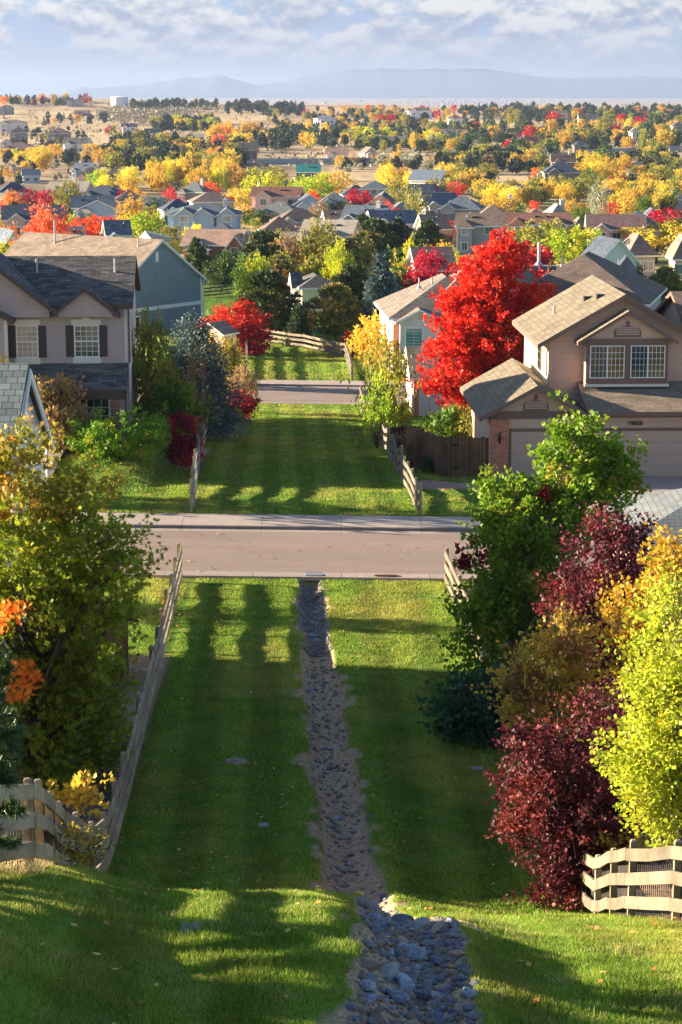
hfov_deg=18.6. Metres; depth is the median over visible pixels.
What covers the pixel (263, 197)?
suburban house
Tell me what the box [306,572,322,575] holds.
storm grate
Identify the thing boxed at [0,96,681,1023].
ground
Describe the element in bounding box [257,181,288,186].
suburban house
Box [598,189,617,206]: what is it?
suburban house
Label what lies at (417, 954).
rock
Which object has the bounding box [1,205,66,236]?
suburban house
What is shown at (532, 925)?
grass
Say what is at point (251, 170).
cottonwood tree
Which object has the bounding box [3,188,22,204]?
maple tree
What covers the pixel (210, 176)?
cottonwood tree
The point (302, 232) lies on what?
suburban house
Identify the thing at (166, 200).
suburban house
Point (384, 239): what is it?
pine tree
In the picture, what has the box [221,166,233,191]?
broadleaf tree
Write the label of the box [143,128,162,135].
hillside house
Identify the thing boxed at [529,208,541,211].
suburban house
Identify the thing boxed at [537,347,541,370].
window
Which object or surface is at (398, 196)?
broadleaf tree
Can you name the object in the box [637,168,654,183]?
broadleaf tree
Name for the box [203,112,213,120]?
broadleaf tree
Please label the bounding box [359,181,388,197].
suburban house
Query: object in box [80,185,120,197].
suburban house
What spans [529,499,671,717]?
plum tree
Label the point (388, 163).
cottonwood tree
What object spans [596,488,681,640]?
house with hip roof
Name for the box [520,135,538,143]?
hillside house
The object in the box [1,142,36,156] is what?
hillside house
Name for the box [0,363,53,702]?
house with shake roof
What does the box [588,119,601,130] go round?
broadleaf tree
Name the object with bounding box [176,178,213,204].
suburban house
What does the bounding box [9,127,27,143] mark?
hillside house
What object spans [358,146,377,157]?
hillside house
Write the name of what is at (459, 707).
bush
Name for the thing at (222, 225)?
suburban house
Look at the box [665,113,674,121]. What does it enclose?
pine tree
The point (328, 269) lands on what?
tree
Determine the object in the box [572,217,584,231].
suburban house
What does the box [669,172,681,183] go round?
broadleaf tree
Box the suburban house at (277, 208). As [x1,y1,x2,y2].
[255,201,297,226]
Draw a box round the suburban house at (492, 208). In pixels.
[480,204,503,212]
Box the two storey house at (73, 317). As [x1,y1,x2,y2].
[0,252,140,445]
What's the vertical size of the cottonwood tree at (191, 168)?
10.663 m
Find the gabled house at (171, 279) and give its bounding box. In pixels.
[3,220,206,332]
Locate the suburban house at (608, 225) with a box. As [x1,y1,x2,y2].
[584,214,646,243]
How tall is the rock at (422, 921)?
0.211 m
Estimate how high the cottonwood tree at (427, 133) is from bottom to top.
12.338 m
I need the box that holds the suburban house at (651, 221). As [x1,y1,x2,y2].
[646,216,665,235]
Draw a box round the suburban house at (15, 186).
[0,182,30,204]
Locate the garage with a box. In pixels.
[402,346,468,415]
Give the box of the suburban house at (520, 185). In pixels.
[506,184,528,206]
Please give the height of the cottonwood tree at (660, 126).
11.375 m
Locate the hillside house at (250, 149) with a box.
[236,142,257,158]
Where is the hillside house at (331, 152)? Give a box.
[325,148,348,157]
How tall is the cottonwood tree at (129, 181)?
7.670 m
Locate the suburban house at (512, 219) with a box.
[499,212,572,242]
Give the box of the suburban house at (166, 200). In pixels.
[140,196,168,214]
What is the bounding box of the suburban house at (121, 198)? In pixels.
[115,190,140,210]
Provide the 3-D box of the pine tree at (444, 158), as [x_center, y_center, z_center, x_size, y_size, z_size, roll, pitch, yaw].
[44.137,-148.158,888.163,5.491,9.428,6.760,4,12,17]
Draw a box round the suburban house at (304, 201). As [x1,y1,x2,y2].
[289,193,328,214]
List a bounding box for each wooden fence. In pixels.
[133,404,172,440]
[385,426,427,450]
[406,426,488,476]
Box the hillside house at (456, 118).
[447,115,462,125]
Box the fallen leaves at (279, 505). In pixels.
[71,456,495,572]
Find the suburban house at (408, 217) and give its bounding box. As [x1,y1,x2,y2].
[366,210,417,238]
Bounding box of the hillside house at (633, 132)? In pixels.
[628,127,639,142]
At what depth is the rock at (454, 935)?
27.59 m
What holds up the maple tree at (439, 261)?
on the ground at (376, 878)
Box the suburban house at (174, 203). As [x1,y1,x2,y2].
[157,198,187,223]
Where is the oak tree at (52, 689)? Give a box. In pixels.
[0,406,171,809]
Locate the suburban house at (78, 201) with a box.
[71,195,114,217]
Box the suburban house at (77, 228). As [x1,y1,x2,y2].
[63,226,85,234]
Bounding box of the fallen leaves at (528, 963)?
[40,581,681,1023]
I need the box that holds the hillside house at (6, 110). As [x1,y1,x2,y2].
[0,105,13,114]
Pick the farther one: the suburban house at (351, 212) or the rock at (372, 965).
the suburban house at (351, 212)
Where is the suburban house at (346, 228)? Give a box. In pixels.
[299,219,362,243]
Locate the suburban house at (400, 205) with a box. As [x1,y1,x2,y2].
[392,201,411,209]
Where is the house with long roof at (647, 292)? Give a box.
[510,242,667,342]
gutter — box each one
[89,528,477,534]
[123,570,609,581]
[137,400,399,404]
[254,386,402,387]
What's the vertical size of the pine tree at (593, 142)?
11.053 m
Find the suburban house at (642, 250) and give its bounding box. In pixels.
[623,232,658,275]
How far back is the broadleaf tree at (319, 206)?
498.13 m
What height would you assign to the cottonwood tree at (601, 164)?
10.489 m
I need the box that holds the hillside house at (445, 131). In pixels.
[439,129,467,136]
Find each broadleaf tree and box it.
[2,169,13,178]
[20,161,32,168]
[42,134,47,142]
[49,176,87,206]
[53,137,62,142]
[72,113,81,123]
[79,145,100,162]
[103,149,123,164]
[113,139,131,149]
[113,192,156,234]
[129,146,155,160]
[129,156,145,170]
[130,127,146,137]
[131,299,186,429]
[132,137,146,147]
[144,205,155,214]
[145,197,168,210]
[150,174,162,192]
[152,222,184,243]
[165,181,181,195]
[166,150,179,161]
[169,154,194,188]
[170,143,186,156]
[175,166,184,186]
[191,152,218,167]
[197,149,221,164]
[201,257,236,292]
[202,155,213,170]
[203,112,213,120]
[207,157,226,174]
[207,334,254,402]
[209,248,259,290]
[213,153,223,167]
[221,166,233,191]
[222,141,239,152]
[223,363,260,409]
[227,160,240,185]
[228,252,263,297]
[240,121,257,132]
[240,170,257,182]
[241,208,275,226]
[247,218,261,229]
[253,123,262,132]
[256,169,281,181]
[259,250,301,271]
[260,165,277,175]
[262,172,294,186]
[269,228,306,269]
[270,167,287,178]
[293,214,342,275]
[296,132,309,144]
[308,198,329,217]
[317,170,357,195]
[328,200,352,209]
[344,309,385,361]
[346,153,358,162]
[352,230,383,276]
[356,334,400,370]
[361,134,375,142]
[369,106,377,113]
[370,153,385,163]
[378,120,389,130]
[384,175,415,203]
[397,124,407,134]
[399,113,410,123]
[401,159,409,168]
[420,118,428,127]
[425,138,436,150]
[425,154,436,166]
[425,177,452,191]
[425,239,457,254]
[429,120,441,127]
[443,176,462,193]
[451,162,472,177]
[454,171,468,184]
[458,149,476,158]
[472,181,494,202]
[476,162,499,176]
[479,193,520,211]
[481,152,494,168]
[483,167,500,180]
[484,142,501,150]
[490,108,499,117]
[490,179,504,201]
[502,217,575,255]
[505,177,522,186]
[509,206,520,210]
[519,183,541,207]
[519,239,544,254]
[528,173,546,184]
[529,154,545,169]
[530,130,545,143]
[530,184,551,202]
[534,185,548,205]
[535,165,546,178]
[542,107,553,112]
[544,119,559,129]
[547,129,565,140]
[548,174,566,198]
[559,176,595,203]
[563,122,578,130]
[564,200,589,213]
[565,206,593,221]
[566,126,581,136]
[575,150,592,167]
[576,118,586,127]
[579,164,602,181]
[582,126,598,139]
[583,179,608,199]
[585,172,598,189]
[585,173,600,185]
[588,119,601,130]
[594,123,603,132]
[596,156,620,178]
[597,135,607,146]
[598,117,611,124]
[598,121,615,136]
[601,109,617,120]
[610,129,626,141]
[614,152,635,175]
[622,126,634,134]
[628,165,639,176]
[634,194,655,212]
[635,128,650,143]
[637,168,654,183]
[639,122,652,130]
[645,187,657,200]
[646,112,661,126]
[648,165,672,178]
[652,110,664,120]
[654,164,674,179]
[655,188,678,213]
[655,217,681,236]
[657,123,668,130]
[662,131,681,145]
[663,182,681,194]
[665,180,679,191]
[666,156,681,172]
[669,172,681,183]
[672,115,681,122]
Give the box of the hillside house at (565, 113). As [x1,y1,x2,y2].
[551,111,568,119]
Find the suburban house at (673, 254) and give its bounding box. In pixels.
[663,233,681,277]
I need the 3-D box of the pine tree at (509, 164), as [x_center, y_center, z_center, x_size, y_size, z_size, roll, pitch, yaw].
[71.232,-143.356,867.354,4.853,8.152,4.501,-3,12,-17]
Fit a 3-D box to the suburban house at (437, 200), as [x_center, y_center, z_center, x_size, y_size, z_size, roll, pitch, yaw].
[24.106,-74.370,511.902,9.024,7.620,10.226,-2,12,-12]
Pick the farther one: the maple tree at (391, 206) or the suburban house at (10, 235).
the maple tree at (391, 206)
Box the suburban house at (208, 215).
[165,198,242,239]
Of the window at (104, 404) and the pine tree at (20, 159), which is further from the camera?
the pine tree at (20, 159)
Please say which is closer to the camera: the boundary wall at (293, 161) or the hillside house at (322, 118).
the boundary wall at (293, 161)
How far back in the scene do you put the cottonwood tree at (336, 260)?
238.66 m
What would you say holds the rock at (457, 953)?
on the ground at (376, 878)
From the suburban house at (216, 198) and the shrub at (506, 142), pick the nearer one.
the suburban house at (216, 198)
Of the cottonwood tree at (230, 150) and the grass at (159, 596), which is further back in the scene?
the cottonwood tree at (230, 150)
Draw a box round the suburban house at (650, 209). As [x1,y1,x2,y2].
[643,207,663,219]
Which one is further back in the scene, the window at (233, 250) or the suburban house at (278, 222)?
the suburban house at (278, 222)
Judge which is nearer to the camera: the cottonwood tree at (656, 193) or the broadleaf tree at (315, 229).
the broadleaf tree at (315, 229)
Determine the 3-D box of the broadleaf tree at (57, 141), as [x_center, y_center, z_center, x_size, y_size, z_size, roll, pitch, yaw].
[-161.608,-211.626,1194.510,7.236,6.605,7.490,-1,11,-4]
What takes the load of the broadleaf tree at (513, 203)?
on the ground at (376, 878)
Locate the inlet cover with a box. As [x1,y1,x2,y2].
[373,574,398,575]
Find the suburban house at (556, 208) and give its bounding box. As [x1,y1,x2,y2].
[544,198,567,212]
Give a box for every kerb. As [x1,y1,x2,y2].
[76,524,597,531]
[255,384,405,387]
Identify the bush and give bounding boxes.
[64,404,172,463]
[483,668,670,912]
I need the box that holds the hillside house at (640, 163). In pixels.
[625,161,642,179]
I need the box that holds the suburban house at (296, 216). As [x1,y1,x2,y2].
[270,208,321,227]
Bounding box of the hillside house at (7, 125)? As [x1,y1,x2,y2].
[0,120,27,132]
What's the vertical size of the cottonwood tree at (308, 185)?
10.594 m
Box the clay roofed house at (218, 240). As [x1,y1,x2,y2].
[179,229,249,273]
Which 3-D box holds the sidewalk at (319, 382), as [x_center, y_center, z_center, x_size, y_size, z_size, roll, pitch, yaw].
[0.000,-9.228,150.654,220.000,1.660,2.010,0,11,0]
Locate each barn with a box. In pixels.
[296,164,321,172]
[407,169,447,185]
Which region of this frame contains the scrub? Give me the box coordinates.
[0,99,681,170]
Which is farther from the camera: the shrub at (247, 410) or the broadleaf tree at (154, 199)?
the broadleaf tree at (154, 199)
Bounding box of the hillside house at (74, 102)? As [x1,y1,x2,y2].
[66,99,83,106]
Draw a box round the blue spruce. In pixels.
[147,307,258,441]
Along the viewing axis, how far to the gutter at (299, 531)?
79.39 m
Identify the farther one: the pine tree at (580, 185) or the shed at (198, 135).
the shed at (198, 135)
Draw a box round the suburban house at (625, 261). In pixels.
[617,254,638,273]
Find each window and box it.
[16,325,38,357]
[65,400,109,433]
[74,325,99,357]
[136,316,140,332]
[179,216,188,222]
[222,215,231,221]
[231,248,237,257]
[260,199,266,205]
[404,327,422,347]
[445,234,452,241]
[461,229,467,234]
[461,242,467,250]
[484,227,493,234]
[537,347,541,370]
[589,345,624,377]
[611,232,621,238]
[630,345,665,377]
[643,261,653,270]
[674,264,681,273]
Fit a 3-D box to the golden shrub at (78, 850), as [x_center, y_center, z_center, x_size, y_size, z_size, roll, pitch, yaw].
[-4.104,5.280,32.641,1.039,1.104,1.037,4,12,20]
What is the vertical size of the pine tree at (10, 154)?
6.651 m
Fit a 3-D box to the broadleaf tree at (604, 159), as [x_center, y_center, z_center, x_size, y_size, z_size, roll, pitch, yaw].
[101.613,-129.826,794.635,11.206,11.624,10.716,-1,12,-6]
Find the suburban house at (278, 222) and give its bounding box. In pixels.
[258,216,297,240]
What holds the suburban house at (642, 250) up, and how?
on the ground at (376, 878)
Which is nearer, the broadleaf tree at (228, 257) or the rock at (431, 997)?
the rock at (431, 997)
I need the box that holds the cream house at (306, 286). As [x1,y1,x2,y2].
[288,272,341,313]
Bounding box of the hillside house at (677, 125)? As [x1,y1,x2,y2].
[670,121,681,130]
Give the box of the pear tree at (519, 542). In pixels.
[437,390,651,678]
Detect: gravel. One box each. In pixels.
[297,580,481,1023]
[418,480,485,489]
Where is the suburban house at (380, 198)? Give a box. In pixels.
[365,195,395,205]
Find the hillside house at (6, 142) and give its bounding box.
[0,138,12,150]
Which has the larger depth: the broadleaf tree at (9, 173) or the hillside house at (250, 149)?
the hillside house at (250, 149)
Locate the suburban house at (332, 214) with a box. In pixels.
[321,210,342,219]
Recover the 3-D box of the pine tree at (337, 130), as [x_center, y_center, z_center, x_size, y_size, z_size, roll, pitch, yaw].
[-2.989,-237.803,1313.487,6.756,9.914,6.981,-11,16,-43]
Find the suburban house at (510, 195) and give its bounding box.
[507,193,522,209]
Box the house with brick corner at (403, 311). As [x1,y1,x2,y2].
[374,267,510,372]
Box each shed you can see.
[12,167,30,179]
[21,169,40,183]
[194,134,205,139]
[199,320,239,349]
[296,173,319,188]
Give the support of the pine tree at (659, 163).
on the ground at (376, 878)
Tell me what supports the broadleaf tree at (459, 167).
on the ground at (376, 878)
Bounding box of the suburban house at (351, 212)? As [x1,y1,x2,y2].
[339,200,390,219]
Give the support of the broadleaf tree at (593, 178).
on the ground at (376, 878)
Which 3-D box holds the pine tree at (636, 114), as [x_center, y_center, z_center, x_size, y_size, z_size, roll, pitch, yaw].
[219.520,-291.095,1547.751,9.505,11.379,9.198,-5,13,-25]
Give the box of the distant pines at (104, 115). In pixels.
[0,94,680,162]
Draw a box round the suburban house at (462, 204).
[438,196,485,213]
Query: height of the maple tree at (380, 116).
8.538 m
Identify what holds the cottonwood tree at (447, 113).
on the ground at (376, 878)
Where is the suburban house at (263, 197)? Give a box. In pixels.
[249,187,303,217]
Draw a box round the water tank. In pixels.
[111,96,127,105]
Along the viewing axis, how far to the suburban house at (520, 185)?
600.41 m
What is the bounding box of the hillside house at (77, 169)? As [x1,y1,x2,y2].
[70,162,99,180]
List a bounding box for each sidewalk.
[68,512,597,527]
[139,378,405,385]
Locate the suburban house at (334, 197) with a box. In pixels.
[321,192,349,209]
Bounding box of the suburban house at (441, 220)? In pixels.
[413,214,456,246]
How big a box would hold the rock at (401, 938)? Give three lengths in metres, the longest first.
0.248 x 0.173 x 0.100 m
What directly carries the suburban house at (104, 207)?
on the ground at (376, 878)
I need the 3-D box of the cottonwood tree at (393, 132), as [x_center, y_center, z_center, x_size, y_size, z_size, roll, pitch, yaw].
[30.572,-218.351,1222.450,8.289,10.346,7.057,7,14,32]
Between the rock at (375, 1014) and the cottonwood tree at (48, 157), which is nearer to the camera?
the rock at (375, 1014)
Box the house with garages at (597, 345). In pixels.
[460,275,681,477]
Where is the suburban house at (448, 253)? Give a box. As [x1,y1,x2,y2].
[404,246,457,275]
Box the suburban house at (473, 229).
[454,213,504,254]
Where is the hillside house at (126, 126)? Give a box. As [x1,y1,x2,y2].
[121,123,137,135]
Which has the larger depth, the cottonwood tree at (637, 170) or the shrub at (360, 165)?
the shrub at (360, 165)
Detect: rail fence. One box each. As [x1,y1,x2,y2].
[0,543,182,872]
[189,416,209,512]
[204,285,240,296]
[245,338,247,370]
[260,329,344,355]
[342,336,352,380]
[359,385,366,422]
[366,407,421,514]
[444,548,681,920]
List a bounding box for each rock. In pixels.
[324,745,333,749]
[326,765,333,769]
[333,815,341,820]
[360,979,376,992]
[361,957,382,971]
[365,994,376,1003]
[367,1006,383,1023]
[368,913,381,920]
[373,917,391,927]
[379,962,399,979]
[386,987,409,1002]
[391,914,413,920]
[393,948,405,957]
[394,972,414,990]
[396,942,418,951]
[397,935,407,942]
[398,986,409,992]
[402,966,409,971]
[404,1019,420,1023]
[406,947,425,961]
[406,990,414,997]
[412,970,419,976]
[412,988,432,1000]
[415,917,430,926]
[419,942,434,947]
[422,940,435,945]
[425,1001,445,1006]
[427,954,441,965]
[427,995,436,1000]
[430,991,446,998]
[430,1010,445,1023]
[431,922,444,933]
[434,969,444,974]
[435,1006,447,1011]
[447,917,459,927]
[448,950,464,957]
[449,932,461,938]
[455,1003,470,1012]
[460,940,470,945]
[462,987,479,998]
[467,979,478,987]
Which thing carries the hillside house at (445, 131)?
on the ground at (376, 878)
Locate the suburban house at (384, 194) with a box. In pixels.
[375,191,396,202]
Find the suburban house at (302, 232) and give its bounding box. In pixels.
[283,230,313,246]
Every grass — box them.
[0,846,64,876]
[0,863,681,1023]
[56,447,547,517]
[56,576,187,655]
[137,330,401,380]
[204,402,464,453]
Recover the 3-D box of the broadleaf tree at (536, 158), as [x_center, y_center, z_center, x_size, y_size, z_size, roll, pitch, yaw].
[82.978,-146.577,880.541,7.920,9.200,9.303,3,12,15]
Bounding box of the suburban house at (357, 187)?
[339,185,360,199]
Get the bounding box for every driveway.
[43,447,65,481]
[554,476,681,512]
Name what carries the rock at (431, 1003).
on the ground at (376, 878)
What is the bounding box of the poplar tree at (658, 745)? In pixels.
[578,556,681,915]
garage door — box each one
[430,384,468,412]
[511,432,564,476]
[599,431,681,475]
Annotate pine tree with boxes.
[0,175,4,185]
[0,640,33,853]
[2,153,8,163]
[5,150,13,159]
[14,173,24,184]
[16,155,24,165]
[26,159,37,168]
[59,151,72,164]
[69,149,79,161]
[82,154,90,162]
[105,159,117,169]
[122,129,131,137]
[158,120,170,130]
[158,145,169,160]
[168,135,178,143]
[171,131,179,137]
[173,144,181,153]
[177,120,189,131]
[185,236,211,284]
[190,120,198,132]
[201,121,208,132]
[232,135,244,142]
[233,268,303,334]
[238,152,249,167]
[239,228,289,268]
[249,129,258,139]
[256,135,263,146]
[258,132,266,141]
[263,138,269,147]
[266,253,302,301]
[268,230,285,242]
[269,139,275,148]
[270,135,279,141]
[278,139,288,149]
[279,128,286,139]
[280,122,289,130]
[282,133,292,147]
[289,123,298,133]
[290,127,296,135]
[293,130,299,143]
[300,281,366,340]
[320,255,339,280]
[326,264,366,319]
[330,139,337,147]
[331,126,341,139]
[333,236,370,273]
[340,122,348,133]
[341,134,348,144]
[341,157,353,168]
[344,261,368,292]
[349,216,401,262]
[354,212,369,227]
[359,156,367,167]
[372,217,422,249]
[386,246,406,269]
[389,271,403,289]
[391,155,403,169]
[392,136,400,145]
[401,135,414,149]
[407,123,416,130]
[407,159,417,169]
[411,217,451,246]
[415,155,423,166]
[420,112,429,118]
[434,150,442,165]
[437,153,450,167]
[461,142,468,150]
[467,171,484,190]
[483,156,492,164]
[483,171,496,185]
[486,144,495,153]
[489,151,501,164]
[498,137,505,145]
[499,159,505,170]
[501,151,512,161]
[503,131,511,139]
[506,158,517,172]
[511,149,522,156]
[522,113,531,121]
[524,118,533,125]
[524,159,536,172]
[540,110,547,118]
[571,132,579,145]
[571,178,584,198]
[586,135,600,149]
[627,173,635,180]
[632,112,641,121]
[648,264,681,301]
[656,161,665,165]
[658,193,672,212]
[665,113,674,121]
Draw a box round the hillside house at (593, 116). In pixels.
[577,114,599,123]
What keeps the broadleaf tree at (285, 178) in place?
on the ground at (376, 878)
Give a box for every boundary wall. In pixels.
[248,157,372,163]
[588,146,681,152]
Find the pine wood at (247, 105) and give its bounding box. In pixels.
[224,98,305,116]
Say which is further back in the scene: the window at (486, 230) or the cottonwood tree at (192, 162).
the cottonwood tree at (192, 162)
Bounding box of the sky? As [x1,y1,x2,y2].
[0,0,681,96]
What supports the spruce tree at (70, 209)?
on the ground at (376, 878)
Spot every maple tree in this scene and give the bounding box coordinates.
[0,95,7,104]
[1,221,25,237]
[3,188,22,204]
[5,197,83,245]
[16,188,43,204]
[33,188,61,204]
[37,93,47,101]
[71,214,115,235]
[158,184,186,201]
[193,297,273,344]
[199,181,222,192]
[205,146,230,154]
[210,134,229,147]
[220,123,232,135]
[307,187,322,198]
[344,188,374,204]
[353,197,368,204]
[375,114,385,120]
[384,114,397,124]
[385,199,398,209]
[401,225,558,415]
[403,244,454,277]
[433,110,442,119]
[440,221,456,242]
[444,180,467,196]
[450,104,457,112]
[521,125,538,136]
[527,166,543,180]
[528,200,540,209]
[545,111,562,122]
[599,201,622,213]
[606,174,627,183]
[610,125,623,136]
[616,113,626,124]
[632,116,647,125]
[646,206,681,236]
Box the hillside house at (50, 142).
[39,140,61,156]
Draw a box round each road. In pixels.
[53,531,610,573]
[138,387,405,402]
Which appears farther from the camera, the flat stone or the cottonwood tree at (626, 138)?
the cottonwood tree at (626, 138)
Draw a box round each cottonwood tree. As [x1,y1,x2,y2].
[0,147,8,158]
[0,354,42,397]
[13,153,24,164]
[21,145,53,162]
[27,153,50,169]
[28,145,54,172]
[46,143,61,155]
[53,147,62,156]
[65,213,75,224]
[79,143,98,158]
[84,167,114,186]
[89,149,105,163]
[94,174,112,185]
[113,164,142,189]
[114,166,137,190]
[119,173,138,190]
[122,209,173,237]
[141,163,159,189]
[142,157,159,189]
[147,161,167,190]
[154,168,169,192]
[162,159,180,189]
[162,165,176,187]
[171,115,182,120]
[180,173,192,186]
[181,222,200,236]
[182,150,201,168]
[183,117,192,127]
[183,142,195,151]
[183,164,196,176]
[184,166,207,186]
[190,137,203,151]
[194,168,207,183]
[197,156,209,170]
[204,121,220,141]
[208,164,226,192]
[209,165,228,190]
[217,150,241,165]
[219,154,230,188]
[223,187,251,207]
[224,118,239,131]
[224,148,235,154]
[228,132,245,144]
[229,162,248,190]
[231,127,241,133]
[235,251,274,304]
[237,171,286,200]
[241,167,262,182]
[244,132,255,141]
[287,174,317,193]
[298,132,317,147]
[298,171,339,198]
[318,122,331,131]
[319,236,354,279]
[334,155,344,167]
[337,132,353,144]
[350,125,364,137]
[359,126,374,135]
[367,112,377,121]
[373,159,391,182]
[376,159,396,180]
[377,163,399,186]
[378,126,393,135]
[387,130,398,135]
[389,232,417,271]
[390,106,398,113]
[390,151,402,160]
[397,167,404,188]
[399,165,409,177]
[401,170,410,188]
[407,131,423,147]
[423,130,443,140]
[434,161,452,169]
[435,167,453,189]
[443,108,451,115]
[443,163,461,174]
[456,171,480,193]
[459,167,482,180]
[466,177,498,196]
[478,182,507,204]
[487,125,501,131]
[495,185,521,202]
[501,184,513,199]
[506,152,529,170]
[517,185,536,204]
[521,179,538,185]
[523,148,541,162]
[531,127,552,139]
[532,224,603,264]
[537,176,559,199]
[552,128,576,147]
[552,181,575,201]
[566,186,581,203]
[574,162,592,174]
[575,131,588,138]
[577,153,605,166]
[588,159,610,178]
[590,149,615,175]
[594,177,626,195]
[599,193,617,209]
[602,176,626,189]
[611,196,640,213]
[615,187,635,205]
[616,220,681,263]
[619,136,634,147]
[619,186,640,212]
[621,180,638,190]
[622,118,635,129]
[626,184,652,210]
[633,165,646,178]
[637,178,659,195]
[638,173,657,184]
[640,146,655,155]
[649,189,664,204]
[653,124,663,131]
[653,129,676,145]
[654,191,677,213]
[656,181,678,191]
[659,151,668,160]
[659,179,673,186]
[672,168,681,176]
[673,179,681,192]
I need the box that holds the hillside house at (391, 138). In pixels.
[378,136,404,146]
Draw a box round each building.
[74,110,90,115]
[76,167,97,181]
[107,167,123,190]
[540,162,581,197]
[549,150,575,166]
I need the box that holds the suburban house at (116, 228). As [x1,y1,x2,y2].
[101,220,132,237]
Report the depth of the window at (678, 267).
292.92 m
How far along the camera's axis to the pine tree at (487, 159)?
872.61 m
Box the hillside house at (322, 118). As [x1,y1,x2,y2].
[313,115,336,127]
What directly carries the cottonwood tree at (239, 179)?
on the ground at (376, 878)
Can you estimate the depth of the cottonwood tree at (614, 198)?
535.52 m
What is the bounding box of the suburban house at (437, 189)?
[432,183,449,192]
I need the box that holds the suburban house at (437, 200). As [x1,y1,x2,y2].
[418,193,456,213]
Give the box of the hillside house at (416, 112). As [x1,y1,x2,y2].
[407,107,431,118]
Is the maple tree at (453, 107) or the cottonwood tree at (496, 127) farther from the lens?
the maple tree at (453, 107)
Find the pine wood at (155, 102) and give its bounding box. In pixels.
[130,97,218,107]
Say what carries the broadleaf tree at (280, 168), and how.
on the ground at (376, 878)
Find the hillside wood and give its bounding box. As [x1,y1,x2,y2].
[104,106,681,174]
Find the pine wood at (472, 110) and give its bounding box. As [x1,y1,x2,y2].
[459,101,681,119]
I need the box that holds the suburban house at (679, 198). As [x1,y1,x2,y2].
[669,190,681,210]
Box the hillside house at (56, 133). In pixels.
[47,128,70,145]
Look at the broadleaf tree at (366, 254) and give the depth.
277.55 m
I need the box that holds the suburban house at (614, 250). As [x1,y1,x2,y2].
[580,235,640,266]
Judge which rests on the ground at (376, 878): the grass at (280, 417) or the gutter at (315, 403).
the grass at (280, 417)
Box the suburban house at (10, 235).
[0,227,18,247]
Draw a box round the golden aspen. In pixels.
[588,521,681,841]
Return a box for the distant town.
[360,98,572,106]
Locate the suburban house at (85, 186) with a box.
[45,181,93,201]
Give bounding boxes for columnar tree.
[400,182,431,214]
[586,178,610,213]
[596,172,603,185]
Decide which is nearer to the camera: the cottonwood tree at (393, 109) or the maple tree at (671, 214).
the maple tree at (671, 214)
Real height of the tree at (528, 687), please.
6.671 m
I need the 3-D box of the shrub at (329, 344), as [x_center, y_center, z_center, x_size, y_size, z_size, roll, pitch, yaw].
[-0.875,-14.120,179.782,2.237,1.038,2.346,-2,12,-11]
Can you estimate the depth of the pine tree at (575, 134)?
1154.50 m
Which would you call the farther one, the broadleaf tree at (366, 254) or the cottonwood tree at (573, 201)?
the cottonwood tree at (573, 201)
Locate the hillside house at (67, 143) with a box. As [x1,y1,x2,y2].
[61,138,92,156]
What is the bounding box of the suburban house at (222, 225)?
[212,222,233,228]
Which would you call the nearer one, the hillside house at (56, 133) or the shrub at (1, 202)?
the shrub at (1, 202)
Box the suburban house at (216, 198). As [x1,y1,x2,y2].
[187,192,235,208]
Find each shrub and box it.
[0,164,6,175]
[0,197,12,209]
[0,241,13,253]
[7,720,148,867]
[9,198,17,204]
[13,169,22,180]
[27,600,139,681]
[33,371,101,453]
[44,770,115,835]
[47,820,114,867]
[62,94,69,102]
[83,93,92,101]
[85,213,95,225]
[104,125,112,132]
[131,366,217,457]
[134,188,141,196]
[138,368,190,413]
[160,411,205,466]
[168,239,183,252]
[197,334,232,377]
[223,389,262,421]
[226,407,246,422]
[234,203,252,217]
[235,318,276,355]
[257,228,287,245]
[298,253,327,275]
[319,343,341,351]
[336,330,364,355]
[343,164,352,171]
[356,162,363,169]
[373,153,390,166]
[386,244,407,268]
[389,268,411,288]
[390,265,409,281]
[400,152,413,166]
[401,269,430,287]
[409,151,423,160]
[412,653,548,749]
[415,402,471,446]
[420,161,433,169]
[421,455,433,472]
[427,133,443,150]
[438,147,456,160]
[449,406,472,456]
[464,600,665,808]
[498,240,560,276]
[501,139,514,146]
[518,199,526,211]
[539,147,550,159]
[561,238,575,259]
[578,806,663,853]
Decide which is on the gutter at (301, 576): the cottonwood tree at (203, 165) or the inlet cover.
the inlet cover
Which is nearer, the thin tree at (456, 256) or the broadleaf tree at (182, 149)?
the thin tree at (456, 256)
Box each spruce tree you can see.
[54,154,58,165]
[67,198,72,214]
[76,208,86,227]
[163,208,168,224]
[276,134,282,149]
[278,302,315,346]
[350,249,401,337]
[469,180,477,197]
[637,264,646,277]
[651,132,657,144]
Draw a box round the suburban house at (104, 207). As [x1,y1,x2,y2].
[73,198,128,223]
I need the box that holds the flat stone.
[224,758,247,764]
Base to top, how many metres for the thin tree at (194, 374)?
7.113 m
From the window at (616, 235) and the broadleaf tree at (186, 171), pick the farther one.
the broadleaf tree at (186, 171)
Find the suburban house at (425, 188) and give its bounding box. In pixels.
[407,184,433,204]
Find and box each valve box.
[180,922,200,930]
[259,823,268,827]
[471,766,483,770]
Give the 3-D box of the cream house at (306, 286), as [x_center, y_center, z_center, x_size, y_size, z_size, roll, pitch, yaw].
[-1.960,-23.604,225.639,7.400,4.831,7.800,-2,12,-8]
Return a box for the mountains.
[48,68,681,97]
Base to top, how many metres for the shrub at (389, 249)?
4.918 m
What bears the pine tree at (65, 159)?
on the ground at (376, 878)
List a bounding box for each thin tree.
[181,333,211,439]
[339,329,419,439]
[351,368,399,448]
[368,354,413,426]
[391,423,422,468]
[453,245,461,265]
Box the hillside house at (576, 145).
[572,140,588,153]

